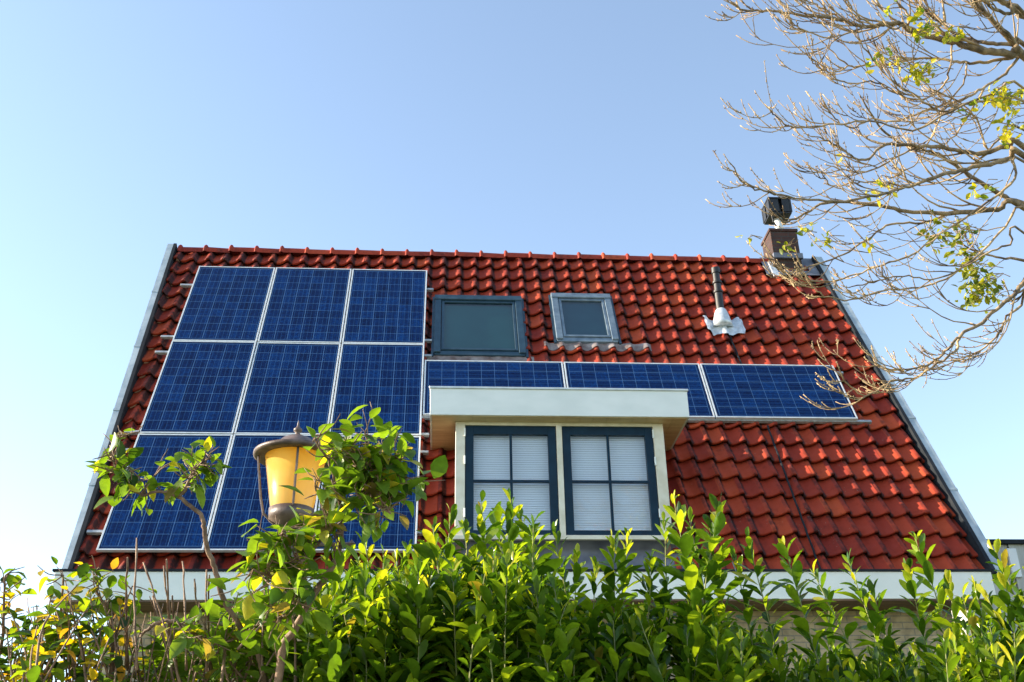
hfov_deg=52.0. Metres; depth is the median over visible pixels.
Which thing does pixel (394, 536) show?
solar panel
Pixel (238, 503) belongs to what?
solar panel
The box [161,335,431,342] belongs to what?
mounting rail
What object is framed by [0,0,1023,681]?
sky
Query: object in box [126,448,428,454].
mounting rail
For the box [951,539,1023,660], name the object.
neighbour building
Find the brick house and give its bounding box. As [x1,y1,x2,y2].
[51,197,999,681]
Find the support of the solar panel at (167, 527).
attached to the mounting rail at (425, 452)
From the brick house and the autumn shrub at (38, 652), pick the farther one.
the brick house
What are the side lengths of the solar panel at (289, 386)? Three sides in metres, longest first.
1.656 x 0.998 x 0.036 m
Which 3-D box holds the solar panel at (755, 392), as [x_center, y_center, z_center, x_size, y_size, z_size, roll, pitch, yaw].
[3.137,0.597,12.432,1.656,0.998,0.036,1,-54,-4]
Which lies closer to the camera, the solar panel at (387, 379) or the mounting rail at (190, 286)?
the solar panel at (387, 379)
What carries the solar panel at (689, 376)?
attached to the mounting rail at (857, 422)
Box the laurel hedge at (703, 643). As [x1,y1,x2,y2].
[559,490,953,681]
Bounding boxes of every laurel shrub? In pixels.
[269,488,603,681]
[924,538,1023,681]
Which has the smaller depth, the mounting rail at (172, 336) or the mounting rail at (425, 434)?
the mounting rail at (425, 434)
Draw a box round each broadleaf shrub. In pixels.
[85,425,303,681]
[185,402,447,681]
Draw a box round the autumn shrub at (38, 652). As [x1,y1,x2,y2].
[0,556,199,681]
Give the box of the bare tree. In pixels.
[705,0,1023,409]
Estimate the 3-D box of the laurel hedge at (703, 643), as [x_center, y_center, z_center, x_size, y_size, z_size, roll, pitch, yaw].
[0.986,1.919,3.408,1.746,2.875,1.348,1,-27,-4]
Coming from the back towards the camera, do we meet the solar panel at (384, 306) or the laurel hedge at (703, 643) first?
the solar panel at (384, 306)
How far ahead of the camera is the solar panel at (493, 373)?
12.39 m
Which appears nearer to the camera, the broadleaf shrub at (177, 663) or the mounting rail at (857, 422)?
the broadleaf shrub at (177, 663)
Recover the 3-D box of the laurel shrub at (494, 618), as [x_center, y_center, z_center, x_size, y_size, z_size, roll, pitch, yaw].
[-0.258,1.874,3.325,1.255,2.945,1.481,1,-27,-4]
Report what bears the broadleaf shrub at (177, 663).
on the ground
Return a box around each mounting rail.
[86,530,422,535]
[124,430,428,436]
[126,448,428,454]
[155,351,431,357]
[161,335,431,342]
[180,284,432,291]
[422,416,871,424]
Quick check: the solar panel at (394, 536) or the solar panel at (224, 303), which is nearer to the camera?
the solar panel at (394, 536)
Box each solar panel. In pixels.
[96,434,232,551]
[139,341,255,434]
[172,266,274,343]
[208,434,320,551]
[234,342,340,434]
[258,267,351,342]
[315,435,420,552]
[330,343,423,435]
[342,269,426,343]
[423,360,565,416]
[563,362,714,418]
[700,364,857,420]
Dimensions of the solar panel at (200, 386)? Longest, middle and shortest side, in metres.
1.656 x 0.998 x 0.035 m
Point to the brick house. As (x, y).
(589, 469)
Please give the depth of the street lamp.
4.38 m
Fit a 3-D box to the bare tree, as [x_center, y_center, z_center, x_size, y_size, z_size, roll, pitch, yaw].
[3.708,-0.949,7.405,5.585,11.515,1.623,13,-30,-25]
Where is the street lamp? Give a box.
[253,421,355,620]
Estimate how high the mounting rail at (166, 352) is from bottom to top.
0.057 m
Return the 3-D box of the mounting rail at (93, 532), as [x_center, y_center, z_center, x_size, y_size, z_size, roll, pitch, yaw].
[-2.487,1.891,10.293,3.282,0.057,0.074,1,-27,-4]
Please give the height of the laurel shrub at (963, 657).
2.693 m
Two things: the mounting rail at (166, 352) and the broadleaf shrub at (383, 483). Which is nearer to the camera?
the broadleaf shrub at (383, 483)
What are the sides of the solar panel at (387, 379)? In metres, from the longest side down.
1.656 x 0.998 x 0.037 m
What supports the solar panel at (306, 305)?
attached to the mounting rail at (190, 286)

